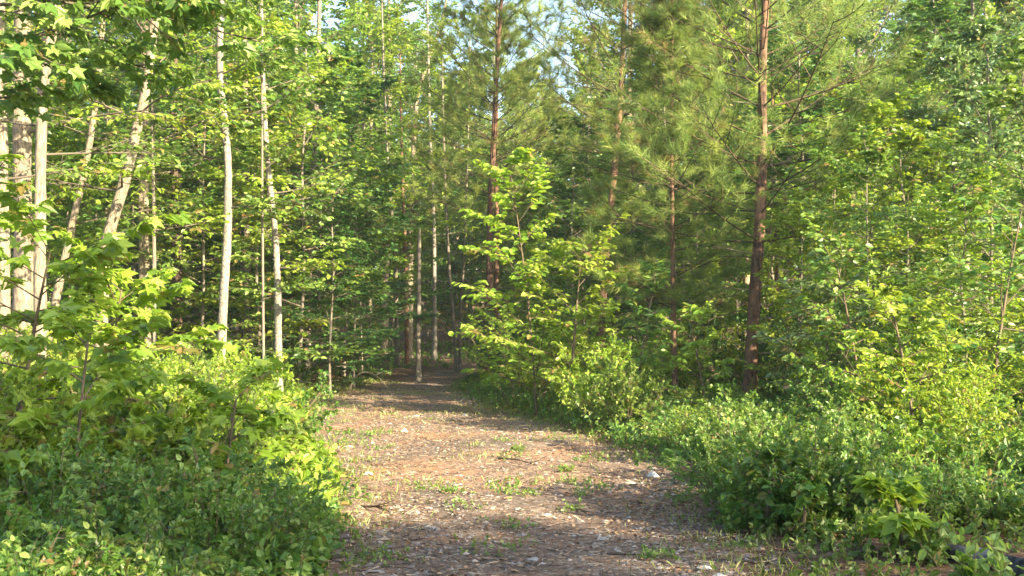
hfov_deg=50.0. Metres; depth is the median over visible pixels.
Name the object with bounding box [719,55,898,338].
understory tree
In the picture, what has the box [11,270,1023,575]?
ground
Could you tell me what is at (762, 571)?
grass
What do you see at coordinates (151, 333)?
shrub
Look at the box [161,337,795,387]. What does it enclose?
undergrowth
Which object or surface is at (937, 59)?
understory tree
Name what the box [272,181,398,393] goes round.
understory tree
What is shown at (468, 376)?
shrub
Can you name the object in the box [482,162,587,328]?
understory tree
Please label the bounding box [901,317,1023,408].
shrub
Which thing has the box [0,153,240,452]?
maple sapling
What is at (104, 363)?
maple sapling
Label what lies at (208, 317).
shrub
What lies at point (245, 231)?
hardwood tree
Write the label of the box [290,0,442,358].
hardwood tree
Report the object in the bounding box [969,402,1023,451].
shrub
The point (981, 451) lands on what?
shrub
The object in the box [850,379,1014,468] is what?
shrub
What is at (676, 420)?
shrub
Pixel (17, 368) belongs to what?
shrub
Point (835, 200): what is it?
understory tree
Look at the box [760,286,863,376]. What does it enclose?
shrub
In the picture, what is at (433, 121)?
hardwood tree
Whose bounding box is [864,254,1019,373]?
shrub
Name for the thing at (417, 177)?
hardwood tree
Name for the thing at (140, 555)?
shrub
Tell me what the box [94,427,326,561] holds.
shrub
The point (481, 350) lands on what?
shrub
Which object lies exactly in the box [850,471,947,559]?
maple seedling
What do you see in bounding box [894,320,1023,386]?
shrub
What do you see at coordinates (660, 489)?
fallen stick
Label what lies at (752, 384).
shrub
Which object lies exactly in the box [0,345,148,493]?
shrub
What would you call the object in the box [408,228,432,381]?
dead snag
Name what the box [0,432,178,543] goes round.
shrub
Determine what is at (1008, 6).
understory tree
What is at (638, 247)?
understory tree
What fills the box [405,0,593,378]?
pine tree
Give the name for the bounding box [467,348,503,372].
shrub
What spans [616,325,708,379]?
shrub
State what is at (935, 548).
undergrowth
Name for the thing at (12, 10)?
hardwood tree
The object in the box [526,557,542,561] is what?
rock
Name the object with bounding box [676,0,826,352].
hardwood tree
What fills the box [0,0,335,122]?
overhanging tree
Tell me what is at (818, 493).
maple seedling
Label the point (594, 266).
young tree
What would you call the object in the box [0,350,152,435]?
shrub
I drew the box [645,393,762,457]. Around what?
shrub
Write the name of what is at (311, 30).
hardwood tree
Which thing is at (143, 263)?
hardwood tree
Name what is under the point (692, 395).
shrub
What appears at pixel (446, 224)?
hardwood tree
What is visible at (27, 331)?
shrub
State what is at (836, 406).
shrub
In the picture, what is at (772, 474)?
shrub
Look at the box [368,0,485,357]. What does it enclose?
hardwood tree
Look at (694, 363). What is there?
shrub
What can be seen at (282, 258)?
understory tree
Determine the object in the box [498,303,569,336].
shrub
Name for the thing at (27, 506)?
shrub
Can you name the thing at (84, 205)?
understory tree
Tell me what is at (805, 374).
shrub
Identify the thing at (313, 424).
shrub
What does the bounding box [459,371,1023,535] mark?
undergrowth
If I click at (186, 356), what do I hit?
shrub
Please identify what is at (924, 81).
hardwood tree
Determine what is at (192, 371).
shrub
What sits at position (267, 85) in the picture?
hardwood tree
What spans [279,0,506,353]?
hardwood tree
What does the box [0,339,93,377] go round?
shrub
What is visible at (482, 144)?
pine tree
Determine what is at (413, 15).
sky
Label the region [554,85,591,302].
hardwood tree
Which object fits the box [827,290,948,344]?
shrub
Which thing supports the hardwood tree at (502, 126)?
on the ground at (431, 368)
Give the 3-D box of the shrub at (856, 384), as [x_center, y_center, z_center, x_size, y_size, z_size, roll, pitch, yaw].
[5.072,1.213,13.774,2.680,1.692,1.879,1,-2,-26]
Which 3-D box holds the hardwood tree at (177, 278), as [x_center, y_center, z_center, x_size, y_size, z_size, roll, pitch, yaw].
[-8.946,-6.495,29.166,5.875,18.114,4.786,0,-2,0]
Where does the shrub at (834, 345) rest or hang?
on the ground at (431, 368)
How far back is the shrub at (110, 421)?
9.67 m
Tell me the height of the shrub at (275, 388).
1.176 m
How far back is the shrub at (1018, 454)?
9.49 m
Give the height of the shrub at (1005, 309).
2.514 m
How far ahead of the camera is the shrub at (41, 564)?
4.90 m
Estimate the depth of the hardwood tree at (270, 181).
23.99 m
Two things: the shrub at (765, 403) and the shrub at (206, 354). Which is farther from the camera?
the shrub at (206, 354)
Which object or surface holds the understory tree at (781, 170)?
on the ground at (431, 368)
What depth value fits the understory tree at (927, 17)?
24.06 m
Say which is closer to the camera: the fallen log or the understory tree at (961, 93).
the fallen log
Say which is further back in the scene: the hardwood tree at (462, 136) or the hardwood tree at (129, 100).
the hardwood tree at (462, 136)
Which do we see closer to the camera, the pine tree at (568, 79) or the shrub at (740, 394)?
the shrub at (740, 394)
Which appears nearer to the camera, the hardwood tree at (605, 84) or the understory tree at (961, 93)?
the understory tree at (961, 93)
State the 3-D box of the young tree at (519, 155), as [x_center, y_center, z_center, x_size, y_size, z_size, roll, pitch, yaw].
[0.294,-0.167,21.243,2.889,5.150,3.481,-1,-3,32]
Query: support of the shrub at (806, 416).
on the ground at (431, 368)
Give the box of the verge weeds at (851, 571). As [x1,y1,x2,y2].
[265,374,932,575]
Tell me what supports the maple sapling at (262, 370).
on the ground at (431, 368)
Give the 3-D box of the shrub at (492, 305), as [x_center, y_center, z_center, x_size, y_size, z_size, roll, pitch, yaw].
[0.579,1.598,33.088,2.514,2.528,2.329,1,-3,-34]
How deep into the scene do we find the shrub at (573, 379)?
17.37 m
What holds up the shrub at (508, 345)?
on the ground at (431, 368)
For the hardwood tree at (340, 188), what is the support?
on the ground at (431, 368)
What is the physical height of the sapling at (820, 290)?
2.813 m
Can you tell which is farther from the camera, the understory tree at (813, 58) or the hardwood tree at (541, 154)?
the hardwood tree at (541, 154)
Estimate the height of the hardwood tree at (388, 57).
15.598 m
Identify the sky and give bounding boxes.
[12,0,1000,269]
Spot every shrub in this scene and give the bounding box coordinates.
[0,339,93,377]
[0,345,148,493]
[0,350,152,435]
[0,353,16,366]
[0,358,27,385]
[0,360,88,386]
[0,374,31,429]
[0,376,60,411]
[0,379,27,396]
[0,398,212,507]
[0,406,136,496]
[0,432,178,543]
[0,471,102,510]
[0,476,102,531]
[0,503,35,573]
[0,519,131,575]
[1,324,127,370]
[1,326,32,364]
[1,422,219,527]
[3,370,76,396]
[3,522,116,572]
[3,527,46,545]
[32,328,141,362]
[32,489,234,575]
[34,391,230,466]
[38,341,239,437]
[57,448,225,534]
[66,316,181,357]
[71,339,189,384]
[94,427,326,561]
[95,373,306,488]
[119,534,261,575]
[125,345,292,464]
[138,354,183,372]
[152,360,201,383]
[164,350,257,389]
[166,456,353,541]
[169,310,231,357]
[171,356,243,388]
[173,350,274,398]
[174,360,319,435]
[174,369,339,459]
[176,341,235,374]
[184,346,237,361]
[184,365,283,417]
[186,389,312,453]
[193,344,255,369]
[197,467,348,556]
[198,335,294,391]
[233,342,304,385]
[237,324,298,357]
[255,318,318,370]
[261,326,298,372]
[456,282,625,408]
[460,370,479,382]
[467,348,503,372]
[469,307,555,385]
[471,379,505,393]
[476,306,572,374]
[481,319,555,373]
[482,329,583,403]
[490,299,574,371]
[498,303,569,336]
[522,324,608,384]
[536,336,622,407]
[543,329,645,425]
[565,358,685,429]
[566,337,634,391]
[569,353,676,412]
[575,343,648,402]
[584,327,681,383]
[605,317,664,353]
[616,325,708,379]
[620,390,717,446]
[624,311,737,390]
[632,421,820,517]
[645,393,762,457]
[665,395,721,424]
[672,381,709,406]
[675,397,795,482]
[677,279,808,394]
[687,373,731,395]
[694,383,797,444]
[696,399,826,500]
[702,330,789,389]
[707,340,780,384]
[718,412,913,530]
[721,294,829,356]
[722,377,758,398]
[724,395,803,432]
[726,443,880,522]
[733,392,763,406]
[757,394,837,431]
[758,393,810,418]
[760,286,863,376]
[761,355,848,406]
[764,407,895,462]
[767,439,885,474]
[768,320,854,402]
[785,363,902,432]
[790,321,957,408]
[801,321,992,414]
[806,326,909,367]
[808,397,904,464]
[815,318,1023,419]
[817,387,920,450]
[819,291,956,385]
[824,449,979,521]
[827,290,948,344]
[833,428,991,488]
[844,338,995,428]
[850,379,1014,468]
[863,353,977,397]
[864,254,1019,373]
[874,263,1023,405]
[879,358,1005,441]
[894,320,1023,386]
[899,458,1023,535]
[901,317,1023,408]
[926,378,1023,467]
[929,318,1023,420]
[941,452,1023,496]
[946,469,1023,536]
[958,419,1023,475]
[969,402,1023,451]
[980,286,1023,360]
[981,462,1016,497]
[992,392,1023,441]
[1001,411,1023,452]
[1002,353,1023,389]
[1007,436,1023,458]
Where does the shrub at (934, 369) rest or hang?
on the ground at (431, 368)
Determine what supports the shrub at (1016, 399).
on the ground at (431, 368)
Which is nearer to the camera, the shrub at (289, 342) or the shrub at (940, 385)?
the shrub at (940, 385)
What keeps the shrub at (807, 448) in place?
on the ground at (431, 368)
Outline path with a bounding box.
[311,367,757,575]
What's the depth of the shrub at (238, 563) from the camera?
5.91 m
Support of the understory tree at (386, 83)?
on the ground at (431, 368)
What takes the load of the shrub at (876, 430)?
on the ground at (431, 368)
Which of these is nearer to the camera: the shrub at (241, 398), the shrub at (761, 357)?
the shrub at (241, 398)
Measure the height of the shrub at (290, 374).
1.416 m
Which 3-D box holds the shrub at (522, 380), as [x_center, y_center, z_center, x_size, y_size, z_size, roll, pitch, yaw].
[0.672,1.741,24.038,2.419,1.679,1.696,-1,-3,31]
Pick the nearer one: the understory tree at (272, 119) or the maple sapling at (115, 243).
the maple sapling at (115, 243)
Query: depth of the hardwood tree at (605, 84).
57.03 m
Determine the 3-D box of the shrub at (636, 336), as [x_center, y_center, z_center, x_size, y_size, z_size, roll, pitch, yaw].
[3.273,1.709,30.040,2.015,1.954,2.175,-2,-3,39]
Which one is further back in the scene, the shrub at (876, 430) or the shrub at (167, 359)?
the shrub at (167, 359)
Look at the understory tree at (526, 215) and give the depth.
57.44 m
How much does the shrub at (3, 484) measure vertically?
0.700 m
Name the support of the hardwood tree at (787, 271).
on the ground at (431, 368)
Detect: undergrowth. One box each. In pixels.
[0,456,349,575]
[4,375,345,505]
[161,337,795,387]
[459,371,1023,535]
[717,465,1023,575]
[765,500,1023,559]
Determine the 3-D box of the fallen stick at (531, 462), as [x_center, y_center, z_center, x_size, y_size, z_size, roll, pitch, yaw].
[0.137,2.031,13.218,0.045,0.154,1.070,1,-3,-33]
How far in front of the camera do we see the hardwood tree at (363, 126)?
59.05 m
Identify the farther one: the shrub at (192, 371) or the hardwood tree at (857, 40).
the hardwood tree at (857, 40)
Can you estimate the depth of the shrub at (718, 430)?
9.81 m
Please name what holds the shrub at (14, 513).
on the ground at (431, 368)
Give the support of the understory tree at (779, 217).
on the ground at (431, 368)
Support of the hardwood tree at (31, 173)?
on the ground at (431, 368)
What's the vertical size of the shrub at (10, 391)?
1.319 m
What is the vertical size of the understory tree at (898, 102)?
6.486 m
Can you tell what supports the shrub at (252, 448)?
on the ground at (431, 368)
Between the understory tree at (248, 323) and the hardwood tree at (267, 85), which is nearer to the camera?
the understory tree at (248, 323)
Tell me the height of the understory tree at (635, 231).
11.826 m
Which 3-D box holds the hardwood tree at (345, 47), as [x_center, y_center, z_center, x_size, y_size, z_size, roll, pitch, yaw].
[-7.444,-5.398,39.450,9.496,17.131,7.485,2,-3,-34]
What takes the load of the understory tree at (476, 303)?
on the ground at (431, 368)
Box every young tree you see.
[448,147,618,413]
[479,213,648,408]
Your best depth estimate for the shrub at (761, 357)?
25.11 m
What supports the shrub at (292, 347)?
on the ground at (431, 368)
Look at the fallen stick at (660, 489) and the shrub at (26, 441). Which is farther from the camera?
the fallen stick at (660, 489)
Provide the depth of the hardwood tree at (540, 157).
96.39 m
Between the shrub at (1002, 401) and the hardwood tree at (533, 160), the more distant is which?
the hardwood tree at (533, 160)
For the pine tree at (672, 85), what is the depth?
22.73 m
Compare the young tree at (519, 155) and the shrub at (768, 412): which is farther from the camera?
the young tree at (519, 155)
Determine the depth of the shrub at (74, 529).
5.74 m
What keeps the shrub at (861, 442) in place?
on the ground at (431, 368)
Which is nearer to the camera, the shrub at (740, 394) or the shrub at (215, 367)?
the shrub at (215, 367)
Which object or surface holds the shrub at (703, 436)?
on the ground at (431, 368)
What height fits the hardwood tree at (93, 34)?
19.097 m
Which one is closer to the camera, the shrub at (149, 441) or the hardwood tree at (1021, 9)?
the shrub at (149, 441)
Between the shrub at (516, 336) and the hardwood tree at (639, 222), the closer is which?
the shrub at (516, 336)
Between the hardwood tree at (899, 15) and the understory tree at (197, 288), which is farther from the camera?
the hardwood tree at (899, 15)
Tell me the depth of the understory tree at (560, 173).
55.83 m
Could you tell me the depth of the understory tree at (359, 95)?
30.80 m
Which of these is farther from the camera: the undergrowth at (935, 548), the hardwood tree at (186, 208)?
the hardwood tree at (186, 208)
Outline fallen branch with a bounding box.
[349,369,389,390]
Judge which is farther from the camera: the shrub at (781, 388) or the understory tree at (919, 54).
the understory tree at (919, 54)
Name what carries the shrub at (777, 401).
on the ground at (431, 368)
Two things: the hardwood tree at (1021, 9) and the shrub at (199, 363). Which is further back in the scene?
the hardwood tree at (1021, 9)
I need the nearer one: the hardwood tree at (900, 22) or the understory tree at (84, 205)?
the understory tree at (84, 205)
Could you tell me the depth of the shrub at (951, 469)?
8.36 m
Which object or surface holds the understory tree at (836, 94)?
on the ground at (431, 368)
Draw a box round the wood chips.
[299,381,834,575]
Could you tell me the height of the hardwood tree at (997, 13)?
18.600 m
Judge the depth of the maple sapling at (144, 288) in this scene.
10.92 m
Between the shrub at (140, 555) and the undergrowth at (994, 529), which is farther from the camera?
the undergrowth at (994, 529)
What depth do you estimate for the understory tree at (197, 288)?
37.41 m
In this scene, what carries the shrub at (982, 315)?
on the ground at (431, 368)
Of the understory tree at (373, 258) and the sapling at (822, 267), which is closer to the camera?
the sapling at (822, 267)
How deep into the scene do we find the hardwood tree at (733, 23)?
45.39 m
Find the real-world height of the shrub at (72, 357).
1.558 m
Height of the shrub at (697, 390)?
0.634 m
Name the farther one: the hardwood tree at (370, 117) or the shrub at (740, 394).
the hardwood tree at (370, 117)
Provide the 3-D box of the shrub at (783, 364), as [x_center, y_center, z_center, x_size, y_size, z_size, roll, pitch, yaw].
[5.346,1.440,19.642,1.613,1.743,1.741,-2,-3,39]
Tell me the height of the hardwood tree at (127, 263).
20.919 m
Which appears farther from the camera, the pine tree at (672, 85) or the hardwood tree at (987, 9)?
the hardwood tree at (987, 9)
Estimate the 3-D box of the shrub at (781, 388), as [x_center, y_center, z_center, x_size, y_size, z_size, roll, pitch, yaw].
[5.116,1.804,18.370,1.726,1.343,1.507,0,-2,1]
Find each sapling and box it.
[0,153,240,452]
[0,226,254,424]
[0,297,181,493]
[162,355,321,515]
[597,258,682,417]
[648,301,757,412]
[718,445,821,532]
[751,247,891,403]
[782,206,955,390]
[832,280,990,425]
[902,171,1023,407]
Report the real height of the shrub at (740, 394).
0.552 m
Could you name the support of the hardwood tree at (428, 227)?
on the ground at (431, 368)
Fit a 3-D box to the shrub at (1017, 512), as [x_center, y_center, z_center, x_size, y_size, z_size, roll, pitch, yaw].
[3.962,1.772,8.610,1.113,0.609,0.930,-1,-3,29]
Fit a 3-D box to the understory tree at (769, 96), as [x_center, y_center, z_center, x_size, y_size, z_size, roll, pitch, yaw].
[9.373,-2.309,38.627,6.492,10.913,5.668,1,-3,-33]
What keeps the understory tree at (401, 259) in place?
on the ground at (431, 368)
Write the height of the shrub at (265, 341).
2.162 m
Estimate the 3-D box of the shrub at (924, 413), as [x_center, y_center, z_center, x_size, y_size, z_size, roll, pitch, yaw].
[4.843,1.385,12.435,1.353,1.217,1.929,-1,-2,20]
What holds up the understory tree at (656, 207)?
on the ground at (431, 368)
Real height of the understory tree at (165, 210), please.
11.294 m
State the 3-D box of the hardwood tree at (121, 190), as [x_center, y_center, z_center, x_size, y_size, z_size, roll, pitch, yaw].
[-7.676,-4.584,21.138,5.899,13.697,3.834,0,-2,0]
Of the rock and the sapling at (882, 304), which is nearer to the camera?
the rock
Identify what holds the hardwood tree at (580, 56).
on the ground at (431, 368)
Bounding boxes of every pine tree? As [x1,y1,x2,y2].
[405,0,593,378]
[416,0,559,372]
[515,0,745,347]
[553,0,971,400]
[576,0,786,394]
[649,0,801,361]
[712,0,836,332]
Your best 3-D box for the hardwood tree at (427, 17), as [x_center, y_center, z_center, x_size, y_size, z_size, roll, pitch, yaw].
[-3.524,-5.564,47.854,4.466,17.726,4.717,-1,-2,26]
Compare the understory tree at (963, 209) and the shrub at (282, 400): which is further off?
the understory tree at (963, 209)
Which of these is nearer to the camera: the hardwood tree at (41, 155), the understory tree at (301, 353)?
the hardwood tree at (41, 155)
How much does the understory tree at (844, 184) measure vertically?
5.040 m
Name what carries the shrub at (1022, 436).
on the ground at (431, 368)
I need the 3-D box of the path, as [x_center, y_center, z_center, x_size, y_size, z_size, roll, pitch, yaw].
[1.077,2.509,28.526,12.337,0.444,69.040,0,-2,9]
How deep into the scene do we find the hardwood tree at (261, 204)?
23.06 m
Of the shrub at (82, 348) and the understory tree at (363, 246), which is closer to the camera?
the shrub at (82, 348)
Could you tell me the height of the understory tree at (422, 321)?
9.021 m
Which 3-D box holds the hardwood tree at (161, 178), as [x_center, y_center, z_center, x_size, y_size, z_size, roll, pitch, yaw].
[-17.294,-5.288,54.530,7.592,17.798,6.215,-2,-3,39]
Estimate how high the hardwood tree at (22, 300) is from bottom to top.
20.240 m
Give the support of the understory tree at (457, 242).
on the ground at (431, 368)
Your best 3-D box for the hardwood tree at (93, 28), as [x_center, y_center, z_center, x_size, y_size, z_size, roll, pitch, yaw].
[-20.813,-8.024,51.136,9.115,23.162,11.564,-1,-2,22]
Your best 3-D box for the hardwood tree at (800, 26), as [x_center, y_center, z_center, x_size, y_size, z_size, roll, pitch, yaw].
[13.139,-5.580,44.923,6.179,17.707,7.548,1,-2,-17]
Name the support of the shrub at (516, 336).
on the ground at (431, 368)
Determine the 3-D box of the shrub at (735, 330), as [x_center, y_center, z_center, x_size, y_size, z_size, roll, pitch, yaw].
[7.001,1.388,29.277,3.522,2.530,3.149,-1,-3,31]
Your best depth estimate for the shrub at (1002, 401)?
11.69 m
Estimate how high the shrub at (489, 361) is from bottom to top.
2.597 m
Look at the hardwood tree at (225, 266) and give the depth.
22.54 m
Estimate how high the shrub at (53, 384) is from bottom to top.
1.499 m
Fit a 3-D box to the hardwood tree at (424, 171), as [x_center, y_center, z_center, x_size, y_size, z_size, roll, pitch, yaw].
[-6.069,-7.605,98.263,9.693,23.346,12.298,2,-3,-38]
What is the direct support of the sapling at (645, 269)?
on the ground at (431, 368)
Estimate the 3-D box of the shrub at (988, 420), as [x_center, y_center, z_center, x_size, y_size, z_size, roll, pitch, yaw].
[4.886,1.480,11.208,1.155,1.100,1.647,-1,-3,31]
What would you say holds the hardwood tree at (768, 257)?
on the ground at (431, 368)
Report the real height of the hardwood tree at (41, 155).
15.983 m
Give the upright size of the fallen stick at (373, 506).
0.114 m
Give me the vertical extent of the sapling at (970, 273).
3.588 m
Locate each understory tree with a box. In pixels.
[5,8,83,307]
[7,45,199,340]
[7,69,106,312]
[8,70,167,344]
[8,101,114,356]
[9,106,141,352]
[10,70,219,352]
[32,105,201,345]
[80,50,251,359]
[112,62,271,354]
[125,59,323,360]
[137,88,300,353]
[150,68,332,355]
[163,41,327,350]
[182,60,368,345]
[200,9,425,388]
[201,47,413,378]
[264,51,437,376]
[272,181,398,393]
[305,137,425,366]
[306,190,413,387]
[311,217,412,381]
[358,191,431,352]
[388,172,484,344]
[398,170,483,340]
[399,193,493,339]
[421,166,499,338]
[422,213,483,347]
[429,189,517,342]
[446,159,547,331]
[464,148,532,333]
[477,194,554,328]
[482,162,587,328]
[498,228,583,368]
[503,90,667,342]
[504,114,641,360]
[515,181,585,328]
[521,252,606,363]
[528,156,638,334]
[565,129,713,349]
[573,29,783,358]
[579,177,679,343]
[599,226,690,372]
[614,127,754,380]
[649,133,804,350]
[659,256,744,383]
[701,71,826,333]
[702,128,860,387]
[707,18,899,346]
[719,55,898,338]
[741,190,877,394]
[763,142,913,354]
[768,38,976,311]
[782,123,968,402]
[794,0,1023,334]
[797,38,1008,329]
[799,92,952,355]
[799,99,982,367]
[810,56,984,310]
[815,0,1023,311]
[838,17,1023,352]
[861,29,1023,362]
[872,0,1023,370]
[879,166,1023,397]
[889,33,1023,403]
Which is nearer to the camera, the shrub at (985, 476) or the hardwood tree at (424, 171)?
the shrub at (985, 476)
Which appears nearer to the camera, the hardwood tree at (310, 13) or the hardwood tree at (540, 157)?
the hardwood tree at (310, 13)
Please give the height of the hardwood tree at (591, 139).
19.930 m
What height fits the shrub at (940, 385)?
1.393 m
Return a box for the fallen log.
[911,544,1023,575]
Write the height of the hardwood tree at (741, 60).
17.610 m
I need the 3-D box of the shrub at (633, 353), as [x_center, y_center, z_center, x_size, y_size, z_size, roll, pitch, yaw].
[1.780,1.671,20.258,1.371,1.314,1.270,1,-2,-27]
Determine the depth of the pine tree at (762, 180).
22.33 m
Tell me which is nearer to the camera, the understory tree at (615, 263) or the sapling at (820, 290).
the sapling at (820, 290)
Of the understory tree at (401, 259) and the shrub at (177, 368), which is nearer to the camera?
the shrub at (177, 368)
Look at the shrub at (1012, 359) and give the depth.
16.46 m
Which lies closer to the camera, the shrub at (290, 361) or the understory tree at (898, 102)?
the understory tree at (898, 102)
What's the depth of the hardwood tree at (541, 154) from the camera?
81.67 m
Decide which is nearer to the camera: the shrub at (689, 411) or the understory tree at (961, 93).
the shrub at (689, 411)
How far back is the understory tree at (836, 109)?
29.66 m
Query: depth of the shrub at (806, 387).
13.40 m
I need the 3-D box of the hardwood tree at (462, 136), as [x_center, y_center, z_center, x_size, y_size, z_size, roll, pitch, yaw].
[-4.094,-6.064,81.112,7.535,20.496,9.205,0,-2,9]
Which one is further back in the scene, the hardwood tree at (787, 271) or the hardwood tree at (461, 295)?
the hardwood tree at (787, 271)
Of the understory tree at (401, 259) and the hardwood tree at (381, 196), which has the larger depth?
the hardwood tree at (381, 196)
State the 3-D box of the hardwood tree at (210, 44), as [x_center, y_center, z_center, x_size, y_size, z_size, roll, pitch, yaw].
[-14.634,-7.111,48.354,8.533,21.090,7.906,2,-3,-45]
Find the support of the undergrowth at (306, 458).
on the ground at (431, 368)
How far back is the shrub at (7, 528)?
6.44 m
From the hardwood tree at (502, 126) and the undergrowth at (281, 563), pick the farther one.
the hardwood tree at (502, 126)
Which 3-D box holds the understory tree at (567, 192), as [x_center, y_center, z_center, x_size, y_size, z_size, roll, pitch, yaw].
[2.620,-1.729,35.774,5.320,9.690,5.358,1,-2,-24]
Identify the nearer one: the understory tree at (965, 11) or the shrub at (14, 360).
the shrub at (14, 360)
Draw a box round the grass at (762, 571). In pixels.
[304,380,888,575]
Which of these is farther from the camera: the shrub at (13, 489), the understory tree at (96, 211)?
the understory tree at (96, 211)
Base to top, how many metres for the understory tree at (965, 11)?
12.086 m
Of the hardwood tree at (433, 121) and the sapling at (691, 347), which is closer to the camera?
the sapling at (691, 347)
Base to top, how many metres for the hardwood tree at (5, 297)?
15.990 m
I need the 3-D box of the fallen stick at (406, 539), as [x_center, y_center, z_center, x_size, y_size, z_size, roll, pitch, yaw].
[-0.642,1.799,8.557,0.262,0.209,0.789,0,-2,4]
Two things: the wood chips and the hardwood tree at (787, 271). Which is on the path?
the wood chips
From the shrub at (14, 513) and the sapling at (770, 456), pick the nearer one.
the shrub at (14, 513)
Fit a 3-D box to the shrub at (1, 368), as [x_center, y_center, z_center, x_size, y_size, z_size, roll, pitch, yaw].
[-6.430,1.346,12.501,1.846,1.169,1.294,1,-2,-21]
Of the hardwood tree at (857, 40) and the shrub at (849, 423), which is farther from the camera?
the hardwood tree at (857, 40)
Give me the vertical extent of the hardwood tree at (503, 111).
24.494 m
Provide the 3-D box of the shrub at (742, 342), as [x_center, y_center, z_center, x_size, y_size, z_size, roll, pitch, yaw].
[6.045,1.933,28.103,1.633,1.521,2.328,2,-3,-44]
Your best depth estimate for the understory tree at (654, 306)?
32.83 m
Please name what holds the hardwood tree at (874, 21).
on the ground at (431, 368)
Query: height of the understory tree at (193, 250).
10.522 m
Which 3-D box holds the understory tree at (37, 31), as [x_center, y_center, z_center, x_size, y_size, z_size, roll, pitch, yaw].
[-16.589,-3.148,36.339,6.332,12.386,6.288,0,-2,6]
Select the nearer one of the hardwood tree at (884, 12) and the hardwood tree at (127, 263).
the hardwood tree at (127, 263)
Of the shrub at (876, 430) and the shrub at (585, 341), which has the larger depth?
the shrub at (585, 341)
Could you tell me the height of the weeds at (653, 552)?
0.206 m
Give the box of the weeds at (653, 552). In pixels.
[323,427,717,566]
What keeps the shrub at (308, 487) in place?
on the ground at (431, 368)
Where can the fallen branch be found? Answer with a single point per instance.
(369, 373)
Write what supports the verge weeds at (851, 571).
on the ground at (431, 368)
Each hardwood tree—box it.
[0,0,134,372]
[0,0,183,377]
[0,9,190,363]
[5,0,71,276]
[7,7,182,354]
[8,4,267,355]
[8,8,117,300]
[9,4,188,353]
[32,0,225,345]
[50,15,132,322]
[54,7,240,301]
[56,0,272,360]
[98,60,217,343]
[105,1,275,358]
[116,0,281,344]
[122,24,208,273]
[123,0,355,376]
[130,0,367,352]
[149,0,354,356]
[185,1,286,314]
[189,0,318,347]
[191,0,458,361]
[196,0,377,390]
[215,0,325,358]
[259,0,399,378]
[270,12,338,332]
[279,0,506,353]
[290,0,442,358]
[315,0,430,336]
[315,41,374,335]
[334,88,425,295]
[351,0,450,366]
[358,33,459,364]
[361,0,445,340]
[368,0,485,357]
[373,0,478,359]
[374,15,469,342]
[392,10,486,371]
[418,50,532,340]
[421,70,507,341]
[422,83,487,328]
[423,4,574,331]
[426,79,486,337]
[432,8,513,370]
[480,101,566,316]
[493,0,731,343]
[498,62,579,301]
[498,96,537,302]
[508,22,636,335]
[509,118,562,244]
[532,54,646,280]
[553,25,714,339]
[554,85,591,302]
[598,4,778,344]
[605,0,781,356]
[615,91,698,296]
[633,0,753,346]
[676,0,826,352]
[678,2,792,341]
[728,0,923,303]
[736,0,1022,308]
[737,38,836,323]
[744,0,896,307]
[763,139,902,310]
[785,0,909,282]
[867,0,913,157]
[876,0,1023,290]
[885,1,1011,288]
[886,0,1018,287]
[890,2,1023,296]
[895,5,1011,211]
[930,4,1023,292]
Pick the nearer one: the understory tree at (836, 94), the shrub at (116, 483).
the shrub at (116, 483)
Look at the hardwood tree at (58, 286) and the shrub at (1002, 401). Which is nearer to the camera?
the shrub at (1002, 401)
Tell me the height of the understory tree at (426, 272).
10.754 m
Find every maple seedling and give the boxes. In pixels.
[774,471,846,534]
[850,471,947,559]
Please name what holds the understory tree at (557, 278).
on the ground at (431, 368)
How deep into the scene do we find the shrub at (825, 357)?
15.16 m
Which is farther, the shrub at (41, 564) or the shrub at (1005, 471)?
the shrub at (1005, 471)
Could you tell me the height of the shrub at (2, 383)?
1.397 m
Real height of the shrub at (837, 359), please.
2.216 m
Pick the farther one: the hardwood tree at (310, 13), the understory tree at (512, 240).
the understory tree at (512, 240)
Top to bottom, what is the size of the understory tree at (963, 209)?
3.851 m
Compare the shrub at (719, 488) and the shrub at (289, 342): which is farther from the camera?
the shrub at (289, 342)
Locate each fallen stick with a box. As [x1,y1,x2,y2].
[360,500,394,511]
[405,513,437,540]
[498,455,547,465]
[657,482,687,494]
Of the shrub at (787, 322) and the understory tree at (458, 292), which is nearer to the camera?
the shrub at (787, 322)
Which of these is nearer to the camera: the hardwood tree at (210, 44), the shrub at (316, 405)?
the shrub at (316, 405)
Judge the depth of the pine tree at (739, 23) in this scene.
43.66 m
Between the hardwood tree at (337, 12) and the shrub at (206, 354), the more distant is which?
the hardwood tree at (337, 12)
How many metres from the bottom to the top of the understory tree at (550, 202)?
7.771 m
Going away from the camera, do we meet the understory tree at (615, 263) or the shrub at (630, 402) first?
the shrub at (630, 402)
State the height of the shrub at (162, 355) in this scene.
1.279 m
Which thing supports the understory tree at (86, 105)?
on the ground at (431, 368)
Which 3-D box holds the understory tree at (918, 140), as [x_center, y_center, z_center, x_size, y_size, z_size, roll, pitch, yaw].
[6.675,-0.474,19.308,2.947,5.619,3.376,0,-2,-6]
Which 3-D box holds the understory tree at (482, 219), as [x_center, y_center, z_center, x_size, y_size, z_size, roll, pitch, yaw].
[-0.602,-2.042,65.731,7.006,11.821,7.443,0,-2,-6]
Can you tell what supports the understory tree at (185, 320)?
on the ground at (431, 368)
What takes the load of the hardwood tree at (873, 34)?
on the ground at (431, 368)
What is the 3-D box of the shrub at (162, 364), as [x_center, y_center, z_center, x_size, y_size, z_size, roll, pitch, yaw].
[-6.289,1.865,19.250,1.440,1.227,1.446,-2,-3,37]
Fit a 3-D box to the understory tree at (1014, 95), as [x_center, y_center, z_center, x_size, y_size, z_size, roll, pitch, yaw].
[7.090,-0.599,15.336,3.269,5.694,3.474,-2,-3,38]

